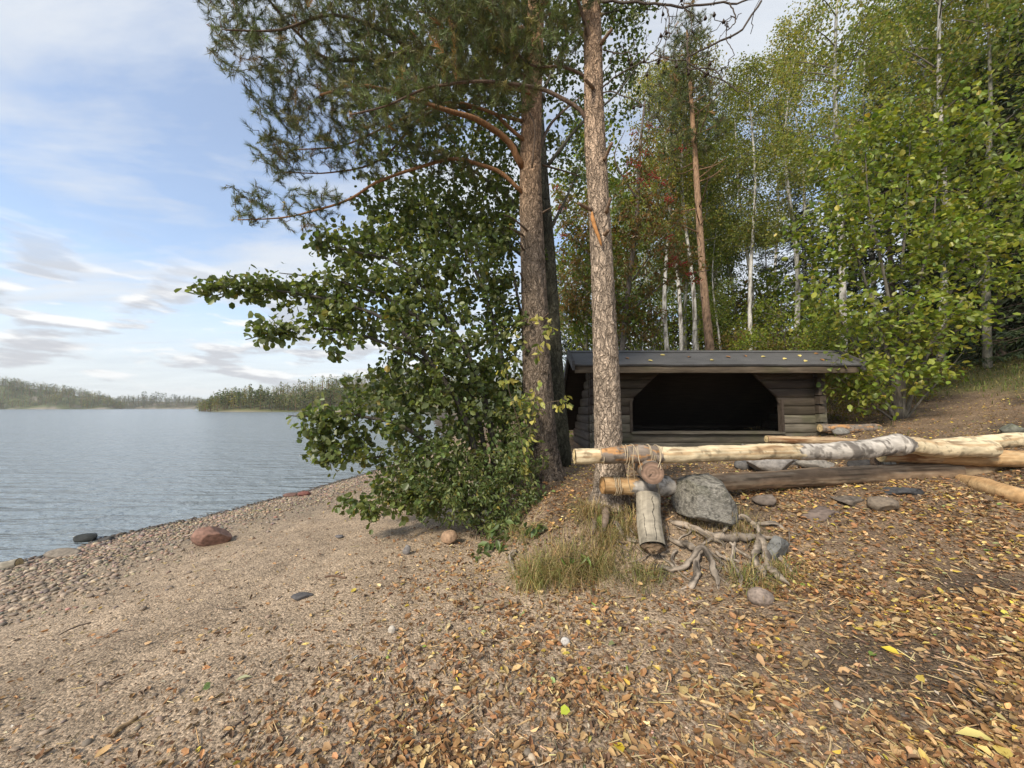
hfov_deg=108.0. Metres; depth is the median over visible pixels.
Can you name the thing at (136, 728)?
pebble
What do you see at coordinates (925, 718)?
stick
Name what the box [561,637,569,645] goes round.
pebble
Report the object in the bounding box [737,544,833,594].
grass tuft
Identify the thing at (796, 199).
spruce tree
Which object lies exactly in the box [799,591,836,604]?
stick
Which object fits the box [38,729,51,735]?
pebble
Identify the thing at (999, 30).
aspen tree
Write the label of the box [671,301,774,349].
young tree
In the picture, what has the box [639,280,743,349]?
young tree
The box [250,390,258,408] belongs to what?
pine tree
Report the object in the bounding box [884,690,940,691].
stick
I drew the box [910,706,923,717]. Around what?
fallen leaf
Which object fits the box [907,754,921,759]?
fallen leaf
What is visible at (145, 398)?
forest
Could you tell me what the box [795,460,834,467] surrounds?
stone
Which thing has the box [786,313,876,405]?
young tree
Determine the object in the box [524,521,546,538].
seedling
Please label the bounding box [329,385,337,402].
pine tree
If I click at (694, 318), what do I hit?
birch tree
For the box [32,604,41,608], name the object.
pebble
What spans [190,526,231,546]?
boulder
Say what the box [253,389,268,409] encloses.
pine tree
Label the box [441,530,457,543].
stone
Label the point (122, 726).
stick
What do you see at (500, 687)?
pebble
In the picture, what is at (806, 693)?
stick
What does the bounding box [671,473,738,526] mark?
boulder
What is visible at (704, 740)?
stick
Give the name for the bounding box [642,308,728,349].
young tree
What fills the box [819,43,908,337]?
birch tree
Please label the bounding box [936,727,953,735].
fallen leaf
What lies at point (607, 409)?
pine tree
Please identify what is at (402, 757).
fallen leaf
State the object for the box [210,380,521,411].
hill
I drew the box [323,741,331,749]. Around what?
fallen leaf
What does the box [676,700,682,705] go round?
pebble
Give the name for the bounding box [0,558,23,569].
driftwood
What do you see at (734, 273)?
birch tree
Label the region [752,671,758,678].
fallen leaf
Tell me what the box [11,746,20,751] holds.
pebble
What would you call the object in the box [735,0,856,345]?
birch tree
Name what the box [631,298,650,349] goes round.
spruce tree
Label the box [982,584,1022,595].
stick
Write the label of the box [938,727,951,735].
fallen leaf
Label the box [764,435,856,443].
log
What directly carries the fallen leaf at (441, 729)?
on the ground at (300, 527)
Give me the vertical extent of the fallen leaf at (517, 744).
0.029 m
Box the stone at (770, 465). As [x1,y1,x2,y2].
[746,459,794,471]
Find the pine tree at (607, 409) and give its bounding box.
[326,0,775,537]
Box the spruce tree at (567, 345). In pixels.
[562,254,592,354]
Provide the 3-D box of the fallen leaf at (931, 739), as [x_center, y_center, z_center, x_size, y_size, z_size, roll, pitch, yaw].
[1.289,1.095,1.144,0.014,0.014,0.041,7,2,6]
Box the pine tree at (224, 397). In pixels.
[219,391,229,409]
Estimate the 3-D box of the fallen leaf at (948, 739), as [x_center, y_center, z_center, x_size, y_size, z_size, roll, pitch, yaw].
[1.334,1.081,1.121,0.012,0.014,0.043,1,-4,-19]
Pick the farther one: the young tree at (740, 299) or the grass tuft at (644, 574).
the young tree at (740, 299)
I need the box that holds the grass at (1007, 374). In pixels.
[827,342,1023,436]
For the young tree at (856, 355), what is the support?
on the ground at (300, 527)
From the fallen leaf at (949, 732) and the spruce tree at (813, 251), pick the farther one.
the spruce tree at (813, 251)
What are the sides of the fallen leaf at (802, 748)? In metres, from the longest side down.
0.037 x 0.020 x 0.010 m
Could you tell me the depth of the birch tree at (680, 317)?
13.16 m
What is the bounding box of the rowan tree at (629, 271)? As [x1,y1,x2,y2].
[549,100,711,349]
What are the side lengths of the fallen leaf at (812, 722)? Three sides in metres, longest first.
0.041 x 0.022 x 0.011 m
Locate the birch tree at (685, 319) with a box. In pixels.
[657,128,727,349]
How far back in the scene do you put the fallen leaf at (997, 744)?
1.11 m
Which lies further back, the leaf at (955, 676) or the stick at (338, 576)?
the stick at (338, 576)
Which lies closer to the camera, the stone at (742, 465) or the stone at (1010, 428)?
the stone at (742, 465)
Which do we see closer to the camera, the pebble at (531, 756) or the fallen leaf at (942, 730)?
the fallen leaf at (942, 730)
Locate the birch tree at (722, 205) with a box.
[700,143,744,338]
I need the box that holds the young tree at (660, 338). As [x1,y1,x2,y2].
[617,303,684,349]
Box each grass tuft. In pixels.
[478,511,550,549]
[485,545,577,606]
[492,523,619,599]
[539,520,653,609]
[562,494,628,540]
[562,505,637,557]
[591,500,654,551]
[604,535,689,601]
[668,500,724,547]
[705,549,805,598]
[716,496,784,551]
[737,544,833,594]
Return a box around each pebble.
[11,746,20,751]
[14,606,24,610]
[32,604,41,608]
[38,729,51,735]
[50,587,59,591]
[80,738,92,746]
[97,681,105,686]
[103,758,113,765]
[134,724,142,730]
[147,693,157,699]
[155,716,163,722]
[181,679,188,684]
[355,689,363,696]
[388,625,395,634]
[498,683,503,690]
[524,747,530,756]
[528,752,535,760]
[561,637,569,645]
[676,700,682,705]
[833,700,841,708]
[900,712,908,716]
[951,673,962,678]
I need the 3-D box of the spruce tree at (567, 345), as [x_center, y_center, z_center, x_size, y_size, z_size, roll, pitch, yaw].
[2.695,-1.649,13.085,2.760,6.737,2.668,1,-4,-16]
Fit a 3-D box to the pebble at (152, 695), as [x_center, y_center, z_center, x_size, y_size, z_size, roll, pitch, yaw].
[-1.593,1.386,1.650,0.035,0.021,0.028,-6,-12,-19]
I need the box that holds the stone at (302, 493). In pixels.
[297,491,310,495]
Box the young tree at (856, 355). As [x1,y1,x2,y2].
[820,339,875,409]
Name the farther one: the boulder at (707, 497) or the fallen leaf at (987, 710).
the boulder at (707, 497)
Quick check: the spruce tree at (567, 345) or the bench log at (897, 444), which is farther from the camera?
the spruce tree at (567, 345)
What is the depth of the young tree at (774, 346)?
9.72 m
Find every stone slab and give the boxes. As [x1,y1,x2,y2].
[751,494,776,505]
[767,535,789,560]
[800,505,839,522]
[830,496,863,506]
[867,496,898,510]
[881,487,924,494]
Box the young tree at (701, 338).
[671,287,753,349]
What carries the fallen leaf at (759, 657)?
on the ground at (300, 527)
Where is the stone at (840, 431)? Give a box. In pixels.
[832,428,849,435]
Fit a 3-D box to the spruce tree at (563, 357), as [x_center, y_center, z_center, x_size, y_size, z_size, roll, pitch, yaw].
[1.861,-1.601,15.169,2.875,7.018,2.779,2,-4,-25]
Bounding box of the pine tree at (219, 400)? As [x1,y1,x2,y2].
[211,393,223,410]
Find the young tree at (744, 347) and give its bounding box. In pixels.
[724,340,765,349]
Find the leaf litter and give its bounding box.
[0,355,1023,767]
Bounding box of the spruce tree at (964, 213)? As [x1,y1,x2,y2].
[912,80,1023,339]
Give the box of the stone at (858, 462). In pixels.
[846,459,869,466]
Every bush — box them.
[174,164,532,534]
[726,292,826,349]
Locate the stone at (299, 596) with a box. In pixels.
[291,592,313,600]
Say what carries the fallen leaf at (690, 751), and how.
on the ground at (300, 527)
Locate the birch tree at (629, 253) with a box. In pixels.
[611,195,647,347]
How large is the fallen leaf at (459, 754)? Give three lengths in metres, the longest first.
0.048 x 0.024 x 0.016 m
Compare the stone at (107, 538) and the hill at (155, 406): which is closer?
the stone at (107, 538)
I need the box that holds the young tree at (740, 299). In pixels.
[690,276,800,349]
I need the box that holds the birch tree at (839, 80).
[756,0,931,394]
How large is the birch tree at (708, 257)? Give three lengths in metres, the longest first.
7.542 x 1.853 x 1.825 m
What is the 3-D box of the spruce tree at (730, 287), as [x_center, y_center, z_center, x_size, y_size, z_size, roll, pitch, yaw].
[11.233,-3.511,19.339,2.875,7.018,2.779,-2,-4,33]
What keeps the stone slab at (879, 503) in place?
on the ground at (300, 527)
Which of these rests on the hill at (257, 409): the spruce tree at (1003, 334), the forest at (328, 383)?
the forest at (328, 383)
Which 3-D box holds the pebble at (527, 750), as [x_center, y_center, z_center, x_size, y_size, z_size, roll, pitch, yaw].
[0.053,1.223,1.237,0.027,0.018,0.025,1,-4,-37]
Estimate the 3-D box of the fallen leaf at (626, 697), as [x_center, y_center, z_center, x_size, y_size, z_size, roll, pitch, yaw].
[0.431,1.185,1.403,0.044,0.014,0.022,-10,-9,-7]
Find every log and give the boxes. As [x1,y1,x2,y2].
[572,433,1002,463]
[599,463,1002,495]
[631,460,663,483]
[636,491,665,553]
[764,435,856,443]
[817,424,882,433]
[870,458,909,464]
[876,450,1023,467]
[930,432,1023,447]
[955,474,1023,503]
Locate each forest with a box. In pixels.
[0,376,126,408]
[93,395,221,408]
[193,368,522,411]
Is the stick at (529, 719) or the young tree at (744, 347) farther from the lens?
the young tree at (744, 347)
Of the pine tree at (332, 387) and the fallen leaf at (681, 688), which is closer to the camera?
the fallen leaf at (681, 688)
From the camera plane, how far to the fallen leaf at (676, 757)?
1.17 m
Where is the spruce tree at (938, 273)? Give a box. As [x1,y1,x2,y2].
[906,121,1023,364]
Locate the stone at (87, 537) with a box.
[73,533,97,542]
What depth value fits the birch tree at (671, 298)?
27.57 m
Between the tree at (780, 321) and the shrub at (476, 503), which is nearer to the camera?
the shrub at (476, 503)
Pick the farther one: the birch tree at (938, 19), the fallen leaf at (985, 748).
the birch tree at (938, 19)
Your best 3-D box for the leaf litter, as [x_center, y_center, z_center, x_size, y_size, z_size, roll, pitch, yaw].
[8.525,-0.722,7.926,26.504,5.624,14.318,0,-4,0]
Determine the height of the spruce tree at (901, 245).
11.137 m
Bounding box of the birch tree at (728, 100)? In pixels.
[701,72,798,348]
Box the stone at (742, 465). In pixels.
[734,460,752,469]
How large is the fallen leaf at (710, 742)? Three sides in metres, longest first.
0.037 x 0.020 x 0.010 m
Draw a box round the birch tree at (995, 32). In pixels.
[960,0,1023,117]
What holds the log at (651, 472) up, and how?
on the bench log at (833, 476)
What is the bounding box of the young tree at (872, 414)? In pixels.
[838,371,892,418]
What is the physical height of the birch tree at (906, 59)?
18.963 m
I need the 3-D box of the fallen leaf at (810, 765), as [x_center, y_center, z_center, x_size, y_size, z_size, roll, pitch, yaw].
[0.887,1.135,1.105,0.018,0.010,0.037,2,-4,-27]
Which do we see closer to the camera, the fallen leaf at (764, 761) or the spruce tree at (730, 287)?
the fallen leaf at (764, 761)
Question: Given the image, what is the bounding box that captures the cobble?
[747,587,773,606]
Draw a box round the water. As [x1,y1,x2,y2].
[0,409,440,561]
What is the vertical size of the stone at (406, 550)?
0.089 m
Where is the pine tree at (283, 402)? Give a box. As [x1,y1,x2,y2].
[279,395,288,409]
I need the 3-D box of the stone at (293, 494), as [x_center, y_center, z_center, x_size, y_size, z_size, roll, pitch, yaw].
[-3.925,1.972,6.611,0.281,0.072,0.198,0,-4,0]
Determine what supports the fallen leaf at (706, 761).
on the leaf litter
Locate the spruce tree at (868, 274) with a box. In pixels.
[846,173,905,319]
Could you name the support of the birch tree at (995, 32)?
on the ground at (300, 527)
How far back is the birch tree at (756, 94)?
12.28 m
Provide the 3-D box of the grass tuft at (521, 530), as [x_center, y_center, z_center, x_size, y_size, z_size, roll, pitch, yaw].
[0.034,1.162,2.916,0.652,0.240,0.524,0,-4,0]
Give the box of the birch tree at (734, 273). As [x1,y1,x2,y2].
[692,110,764,335]
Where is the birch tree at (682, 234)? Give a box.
[654,137,717,349]
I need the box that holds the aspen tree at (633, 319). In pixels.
[551,93,663,349]
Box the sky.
[0,0,1023,401]
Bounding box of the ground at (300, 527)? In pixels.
[0,307,1023,767]
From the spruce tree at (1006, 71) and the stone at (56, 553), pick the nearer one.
the stone at (56, 553)
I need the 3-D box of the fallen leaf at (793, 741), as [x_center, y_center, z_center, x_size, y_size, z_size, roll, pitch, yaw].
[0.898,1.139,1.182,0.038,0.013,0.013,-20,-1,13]
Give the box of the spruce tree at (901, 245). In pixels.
[879,122,933,305]
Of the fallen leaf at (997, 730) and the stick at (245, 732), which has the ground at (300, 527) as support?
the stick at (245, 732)
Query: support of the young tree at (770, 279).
on the ground at (300, 527)
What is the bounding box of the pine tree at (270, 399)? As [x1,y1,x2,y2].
[266,392,273,408]
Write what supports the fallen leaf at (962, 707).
on the ground at (300, 527)
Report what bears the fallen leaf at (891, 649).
on the ground at (300, 527)
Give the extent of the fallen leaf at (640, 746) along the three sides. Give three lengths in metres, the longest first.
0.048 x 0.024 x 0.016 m
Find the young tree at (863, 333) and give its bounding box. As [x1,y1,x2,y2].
[791,296,890,380]
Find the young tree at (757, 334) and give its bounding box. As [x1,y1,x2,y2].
[728,323,789,349]
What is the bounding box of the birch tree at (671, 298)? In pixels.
[655,209,689,347]
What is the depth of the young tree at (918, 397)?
7.64 m
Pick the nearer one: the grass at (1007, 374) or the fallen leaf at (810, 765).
the fallen leaf at (810, 765)
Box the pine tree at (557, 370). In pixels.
[329,0,659,466]
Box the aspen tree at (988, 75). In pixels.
[896,0,1023,368]
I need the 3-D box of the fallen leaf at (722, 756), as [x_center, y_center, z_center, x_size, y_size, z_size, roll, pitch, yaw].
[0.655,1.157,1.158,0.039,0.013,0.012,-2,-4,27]
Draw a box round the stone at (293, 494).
[282,492,297,496]
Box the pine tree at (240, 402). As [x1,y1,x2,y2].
[236,392,245,408]
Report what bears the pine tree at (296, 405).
on the hill at (257, 409)
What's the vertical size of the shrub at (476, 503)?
1.390 m
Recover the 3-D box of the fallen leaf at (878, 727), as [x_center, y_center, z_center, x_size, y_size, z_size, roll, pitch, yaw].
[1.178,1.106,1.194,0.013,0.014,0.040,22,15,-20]
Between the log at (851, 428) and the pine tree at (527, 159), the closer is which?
the pine tree at (527, 159)
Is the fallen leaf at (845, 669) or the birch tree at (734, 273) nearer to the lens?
the fallen leaf at (845, 669)
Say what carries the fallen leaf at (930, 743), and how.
on the leaf litter
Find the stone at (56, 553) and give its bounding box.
[43,548,81,557]
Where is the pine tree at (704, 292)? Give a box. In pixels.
[640,0,733,349]
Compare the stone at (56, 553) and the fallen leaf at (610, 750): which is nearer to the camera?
the fallen leaf at (610, 750)
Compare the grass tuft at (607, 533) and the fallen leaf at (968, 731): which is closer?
the fallen leaf at (968, 731)
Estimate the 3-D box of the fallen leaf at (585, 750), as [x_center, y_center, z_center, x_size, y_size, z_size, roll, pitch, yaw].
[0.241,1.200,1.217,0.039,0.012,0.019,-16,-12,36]
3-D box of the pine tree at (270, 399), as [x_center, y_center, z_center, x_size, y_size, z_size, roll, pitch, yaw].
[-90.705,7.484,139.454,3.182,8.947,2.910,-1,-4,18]
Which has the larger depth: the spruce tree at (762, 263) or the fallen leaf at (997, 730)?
the spruce tree at (762, 263)
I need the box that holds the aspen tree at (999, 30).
[933,3,1023,246]
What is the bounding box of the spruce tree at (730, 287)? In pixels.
[716,255,742,348]
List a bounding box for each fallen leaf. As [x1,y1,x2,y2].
[94,744,112,757]
[203,682,209,689]
[221,753,232,757]
[235,674,251,680]
[319,757,328,763]
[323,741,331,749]
[360,735,367,746]
[397,755,406,762]
[405,679,412,684]
[410,761,417,767]
[411,745,421,753]
[435,726,446,735]
[435,735,440,748]
[456,752,463,757]
[481,748,487,757]
[492,761,502,767]
[495,758,505,762]
[502,664,508,674]
[513,738,524,749]
[519,761,529,766]
[556,752,563,762]
[561,704,569,714]
[581,747,590,752]
[607,746,616,756]
[613,742,624,752]
[621,694,630,701]
[623,732,631,744]
[637,744,647,752]
[639,740,651,749]
[643,755,654,761]
[660,755,671,761]
[664,711,674,719]
[671,745,683,754]
[672,755,683,765]
[679,686,688,694]
[680,745,695,755]
[702,733,712,740]
[703,758,711,763]
[707,738,715,750]
[712,737,727,751]
[716,753,729,761]
[728,714,739,721]
[728,733,736,742]
[738,735,750,743]
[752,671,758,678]
[753,683,762,687]
[755,757,772,766]
[756,653,764,666]
[781,696,792,702]
[782,747,792,751]
[789,739,800,743]
[791,728,804,734]
[793,744,806,752]
[805,762,815,767]
[806,719,815,725]
[838,667,849,672]
[849,720,863,731]
[862,721,873,726]
[871,738,881,744]
[872,722,883,735]
[877,723,890,732]
[882,646,898,653]
[884,712,898,719]
[890,743,897,754]
[897,726,912,734]
[901,740,915,747]
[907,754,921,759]
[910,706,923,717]
[910,725,925,738]
[915,675,924,682]
[922,738,937,747]
[923,732,936,739]
[925,735,936,743]
[927,708,933,717]
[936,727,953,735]
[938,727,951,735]
[940,746,949,761]
[944,703,961,714]
[944,738,962,750]
[948,694,964,704]
[949,631,960,639]
[956,705,967,710]
[956,727,993,740]
[962,699,971,707]
[963,736,975,741]
[967,689,981,704]
[970,709,987,718]
[974,759,988,767]
[975,680,985,690]
[977,744,993,757]
[978,661,991,668]
[980,723,995,736]
[982,708,992,712]
[991,740,1005,747]
[992,745,1012,758]
[993,728,1010,736]
[1004,691,1013,703]
[1009,713,1017,719]
[1014,694,1022,700]
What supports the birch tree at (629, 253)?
on the ground at (300, 527)
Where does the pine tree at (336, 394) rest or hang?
on the hill at (257, 409)
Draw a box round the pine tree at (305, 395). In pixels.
[303,389,312,405]
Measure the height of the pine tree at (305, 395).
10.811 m
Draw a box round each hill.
[0,385,118,408]
[115,401,204,408]
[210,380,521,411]
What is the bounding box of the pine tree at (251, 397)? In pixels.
[245,388,255,409]
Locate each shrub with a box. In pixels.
[366,389,555,542]
[769,75,1023,420]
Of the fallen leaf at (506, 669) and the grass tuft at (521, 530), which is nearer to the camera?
the fallen leaf at (506, 669)
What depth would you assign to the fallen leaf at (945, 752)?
1.09 m
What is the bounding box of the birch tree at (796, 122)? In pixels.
[750,45,850,347]
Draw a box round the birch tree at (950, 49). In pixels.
[898,0,1008,134]
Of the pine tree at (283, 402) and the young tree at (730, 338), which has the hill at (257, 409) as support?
the pine tree at (283, 402)
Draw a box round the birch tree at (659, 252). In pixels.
[631,153,683,349]
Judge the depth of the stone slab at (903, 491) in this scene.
2.83 m
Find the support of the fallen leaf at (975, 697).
on the ground at (300, 527)
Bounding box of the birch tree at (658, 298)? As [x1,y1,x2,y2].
[617,169,676,349]
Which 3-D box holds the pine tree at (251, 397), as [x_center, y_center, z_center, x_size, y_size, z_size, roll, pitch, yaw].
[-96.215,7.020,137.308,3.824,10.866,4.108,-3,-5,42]
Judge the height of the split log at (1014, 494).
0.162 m
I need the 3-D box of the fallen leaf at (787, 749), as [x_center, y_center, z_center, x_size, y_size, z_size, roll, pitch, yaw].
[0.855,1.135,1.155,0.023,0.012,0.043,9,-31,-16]
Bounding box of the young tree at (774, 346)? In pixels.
[751,325,834,406]
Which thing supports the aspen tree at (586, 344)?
on the ground at (300, 527)
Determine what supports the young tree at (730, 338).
on the ground at (300, 527)
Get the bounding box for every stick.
[58,622,91,635]
[109,715,137,737]
[220,714,249,738]
[234,713,259,747]
[325,575,346,578]
[499,715,537,734]
[677,692,719,708]
[701,719,706,746]
[791,684,820,700]
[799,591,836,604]
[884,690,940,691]
[908,697,932,724]
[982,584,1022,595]
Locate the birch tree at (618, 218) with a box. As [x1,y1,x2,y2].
[590,172,641,322]
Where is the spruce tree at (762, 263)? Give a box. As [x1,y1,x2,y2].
[753,221,791,345]
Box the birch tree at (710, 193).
[672,85,750,349]
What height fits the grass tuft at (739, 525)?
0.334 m
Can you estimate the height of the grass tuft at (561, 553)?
0.318 m
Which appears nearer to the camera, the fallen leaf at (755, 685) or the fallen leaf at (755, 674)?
the fallen leaf at (755, 685)
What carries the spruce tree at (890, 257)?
on the ground at (300, 527)
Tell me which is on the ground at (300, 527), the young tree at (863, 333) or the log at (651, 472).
the young tree at (863, 333)
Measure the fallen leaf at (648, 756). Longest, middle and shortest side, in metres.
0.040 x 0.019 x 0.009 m
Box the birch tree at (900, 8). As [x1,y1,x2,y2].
[864,0,1000,290]
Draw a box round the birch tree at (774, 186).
[741,96,814,333]
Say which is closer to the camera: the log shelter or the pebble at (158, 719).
the pebble at (158, 719)
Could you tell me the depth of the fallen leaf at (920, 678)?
1.36 m
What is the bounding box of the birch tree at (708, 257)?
[686,206,744,349]
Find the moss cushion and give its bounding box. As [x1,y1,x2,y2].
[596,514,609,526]
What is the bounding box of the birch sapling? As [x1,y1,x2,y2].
[496,314,573,519]
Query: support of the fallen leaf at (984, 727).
on the ground at (300, 527)
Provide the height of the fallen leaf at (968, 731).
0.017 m
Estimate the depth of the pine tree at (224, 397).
138.29 m
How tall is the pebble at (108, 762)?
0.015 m
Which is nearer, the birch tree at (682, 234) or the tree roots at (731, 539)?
the tree roots at (731, 539)
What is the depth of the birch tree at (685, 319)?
16.13 m
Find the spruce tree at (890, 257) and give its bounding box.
[829,63,981,357]
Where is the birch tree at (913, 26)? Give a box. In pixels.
[866,0,986,334]
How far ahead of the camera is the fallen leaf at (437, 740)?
1.33 m
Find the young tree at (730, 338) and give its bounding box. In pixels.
[690,320,762,349]
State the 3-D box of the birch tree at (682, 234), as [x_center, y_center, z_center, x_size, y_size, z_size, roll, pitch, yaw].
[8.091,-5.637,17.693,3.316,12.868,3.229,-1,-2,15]
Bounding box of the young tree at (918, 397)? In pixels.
[889,359,960,403]
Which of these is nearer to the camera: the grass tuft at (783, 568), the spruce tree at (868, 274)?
the grass tuft at (783, 568)
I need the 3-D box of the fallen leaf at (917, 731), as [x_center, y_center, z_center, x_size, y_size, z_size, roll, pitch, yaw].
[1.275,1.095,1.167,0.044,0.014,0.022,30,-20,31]
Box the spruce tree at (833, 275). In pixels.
[800,183,889,356]
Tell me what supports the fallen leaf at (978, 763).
on the ground at (300, 527)
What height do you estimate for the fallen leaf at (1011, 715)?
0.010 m
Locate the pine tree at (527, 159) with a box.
[194,0,579,485]
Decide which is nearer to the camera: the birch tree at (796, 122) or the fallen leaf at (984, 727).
the fallen leaf at (984, 727)
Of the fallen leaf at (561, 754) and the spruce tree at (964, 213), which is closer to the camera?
the fallen leaf at (561, 754)
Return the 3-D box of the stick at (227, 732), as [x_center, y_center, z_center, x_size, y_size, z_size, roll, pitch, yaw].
[-1.086,1.342,1.460,0.011,0.013,0.109,-1,-4,20]
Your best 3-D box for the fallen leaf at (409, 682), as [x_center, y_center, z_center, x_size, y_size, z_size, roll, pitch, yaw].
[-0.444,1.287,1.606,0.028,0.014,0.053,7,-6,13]
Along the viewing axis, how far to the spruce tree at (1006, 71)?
10.47 m
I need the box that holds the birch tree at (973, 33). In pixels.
[943,0,1022,112]
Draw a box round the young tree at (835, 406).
[825,373,864,422]
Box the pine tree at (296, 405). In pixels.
[291,393,300,411]
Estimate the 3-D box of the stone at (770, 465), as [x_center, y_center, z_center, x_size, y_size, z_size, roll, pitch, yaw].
[2.573,0.798,3.669,0.472,0.192,0.288,0,-4,0]
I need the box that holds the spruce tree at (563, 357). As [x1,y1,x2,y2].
[556,264,574,369]
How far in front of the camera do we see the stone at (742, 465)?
3.84 m
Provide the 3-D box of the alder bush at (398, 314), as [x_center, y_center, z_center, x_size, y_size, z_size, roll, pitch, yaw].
[-1.353,-0.610,3.951,3.525,4.045,1.719,2,-4,-23]
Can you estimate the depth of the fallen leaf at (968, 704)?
1.25 m
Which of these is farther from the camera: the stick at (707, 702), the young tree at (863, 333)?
the young tree at (863, 333)
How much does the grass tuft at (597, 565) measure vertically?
0.326 m
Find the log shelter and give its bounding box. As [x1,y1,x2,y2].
[564,350,865,447]
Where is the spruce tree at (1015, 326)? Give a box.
[906,56,1023,368]
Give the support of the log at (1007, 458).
on the ground at (300, 527)
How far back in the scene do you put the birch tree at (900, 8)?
12.03 m
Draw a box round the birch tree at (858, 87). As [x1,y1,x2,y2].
[805,1,921,354]
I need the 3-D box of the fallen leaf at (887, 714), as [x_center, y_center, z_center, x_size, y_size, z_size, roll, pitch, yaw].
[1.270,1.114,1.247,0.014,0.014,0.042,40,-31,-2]
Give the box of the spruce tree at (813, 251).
[791,197,834,334]
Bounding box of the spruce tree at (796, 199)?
[773,179,826,341]
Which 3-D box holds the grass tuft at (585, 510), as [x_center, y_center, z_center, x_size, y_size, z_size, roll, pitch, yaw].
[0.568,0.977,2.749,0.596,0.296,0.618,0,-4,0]
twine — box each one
[599,444,662,491]
[611,475,659,495]
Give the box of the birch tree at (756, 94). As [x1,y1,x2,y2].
[707,45,809,349]
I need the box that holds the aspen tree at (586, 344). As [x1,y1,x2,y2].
[551,123,641,350]
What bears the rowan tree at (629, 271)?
on the ground at (300, 527)
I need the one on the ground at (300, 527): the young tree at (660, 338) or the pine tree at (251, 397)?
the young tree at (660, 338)
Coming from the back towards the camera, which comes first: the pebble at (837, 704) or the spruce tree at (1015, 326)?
the spruce tree at (1015, 326)
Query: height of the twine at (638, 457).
0.336 m
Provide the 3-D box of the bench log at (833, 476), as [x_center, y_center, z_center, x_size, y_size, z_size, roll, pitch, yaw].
[2.542,0.771,3.069,3.872,0.225,0.234,1,-4,-11]
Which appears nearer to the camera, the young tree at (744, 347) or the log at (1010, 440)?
the log at (1010, 440)
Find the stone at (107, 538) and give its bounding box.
[99,536,114,541]
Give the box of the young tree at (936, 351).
[876,323,980,388]
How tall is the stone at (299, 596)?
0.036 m
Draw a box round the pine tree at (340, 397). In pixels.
[335,388,345,405]
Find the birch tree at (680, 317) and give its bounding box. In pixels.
[630,73,722,349]
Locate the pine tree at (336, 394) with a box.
[331,386,342,405]
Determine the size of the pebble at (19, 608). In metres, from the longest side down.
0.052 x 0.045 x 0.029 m
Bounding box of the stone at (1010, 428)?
[999,423,1023,432]
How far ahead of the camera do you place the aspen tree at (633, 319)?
9.39 m
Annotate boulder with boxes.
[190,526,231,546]
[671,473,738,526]
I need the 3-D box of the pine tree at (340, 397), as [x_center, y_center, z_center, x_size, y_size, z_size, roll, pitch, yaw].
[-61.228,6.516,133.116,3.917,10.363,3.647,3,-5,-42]
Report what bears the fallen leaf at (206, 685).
on the ground at (300, 527)
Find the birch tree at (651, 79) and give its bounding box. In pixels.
[617,50,719,349]
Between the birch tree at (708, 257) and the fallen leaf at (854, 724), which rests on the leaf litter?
the fallen leaf at (854, 724)
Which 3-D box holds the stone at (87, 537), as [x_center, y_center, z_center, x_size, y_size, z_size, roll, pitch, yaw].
[-5.167,1.868,4.502,0.268,0.101,0.194,-3,-5,39]
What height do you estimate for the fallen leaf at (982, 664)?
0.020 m
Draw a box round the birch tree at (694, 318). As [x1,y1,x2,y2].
[633,26,735,349]
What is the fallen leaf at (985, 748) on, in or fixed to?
on the ground at (300, 527)
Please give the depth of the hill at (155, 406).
441.34 m
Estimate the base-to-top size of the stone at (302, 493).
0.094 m
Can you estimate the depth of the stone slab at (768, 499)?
2.78 m
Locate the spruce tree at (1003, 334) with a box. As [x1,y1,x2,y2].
[944,11,1023,364]
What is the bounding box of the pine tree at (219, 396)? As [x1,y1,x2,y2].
[214,390,225,408]
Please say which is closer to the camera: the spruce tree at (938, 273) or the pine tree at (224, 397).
the spruce tree at (938, 273)
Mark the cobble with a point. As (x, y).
(755, 595)
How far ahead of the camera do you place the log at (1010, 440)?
3.39 m
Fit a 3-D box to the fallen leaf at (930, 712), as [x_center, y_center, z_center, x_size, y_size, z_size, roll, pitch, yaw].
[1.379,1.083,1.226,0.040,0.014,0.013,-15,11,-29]
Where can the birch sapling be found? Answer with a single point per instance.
(539, 383)
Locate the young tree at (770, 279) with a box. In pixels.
[729,262,828,343]
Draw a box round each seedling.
[471,520,513,562]
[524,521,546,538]
[560,551,590,566]
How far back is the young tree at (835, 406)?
7.58 m
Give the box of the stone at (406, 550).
[402,545,410,554]
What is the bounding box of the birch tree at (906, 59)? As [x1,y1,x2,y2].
[859,7,943,237]
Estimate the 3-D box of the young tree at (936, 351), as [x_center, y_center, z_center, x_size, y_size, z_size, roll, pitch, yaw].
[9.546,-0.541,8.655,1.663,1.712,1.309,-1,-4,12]
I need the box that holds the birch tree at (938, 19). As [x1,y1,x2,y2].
[856,0,1023,361]
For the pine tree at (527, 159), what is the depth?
3.84 m
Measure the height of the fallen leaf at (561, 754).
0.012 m
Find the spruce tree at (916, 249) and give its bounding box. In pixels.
[879,98,958,345]
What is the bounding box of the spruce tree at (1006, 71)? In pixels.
[959,61,1023,353]
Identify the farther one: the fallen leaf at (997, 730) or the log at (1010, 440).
the log at (1010, 440)

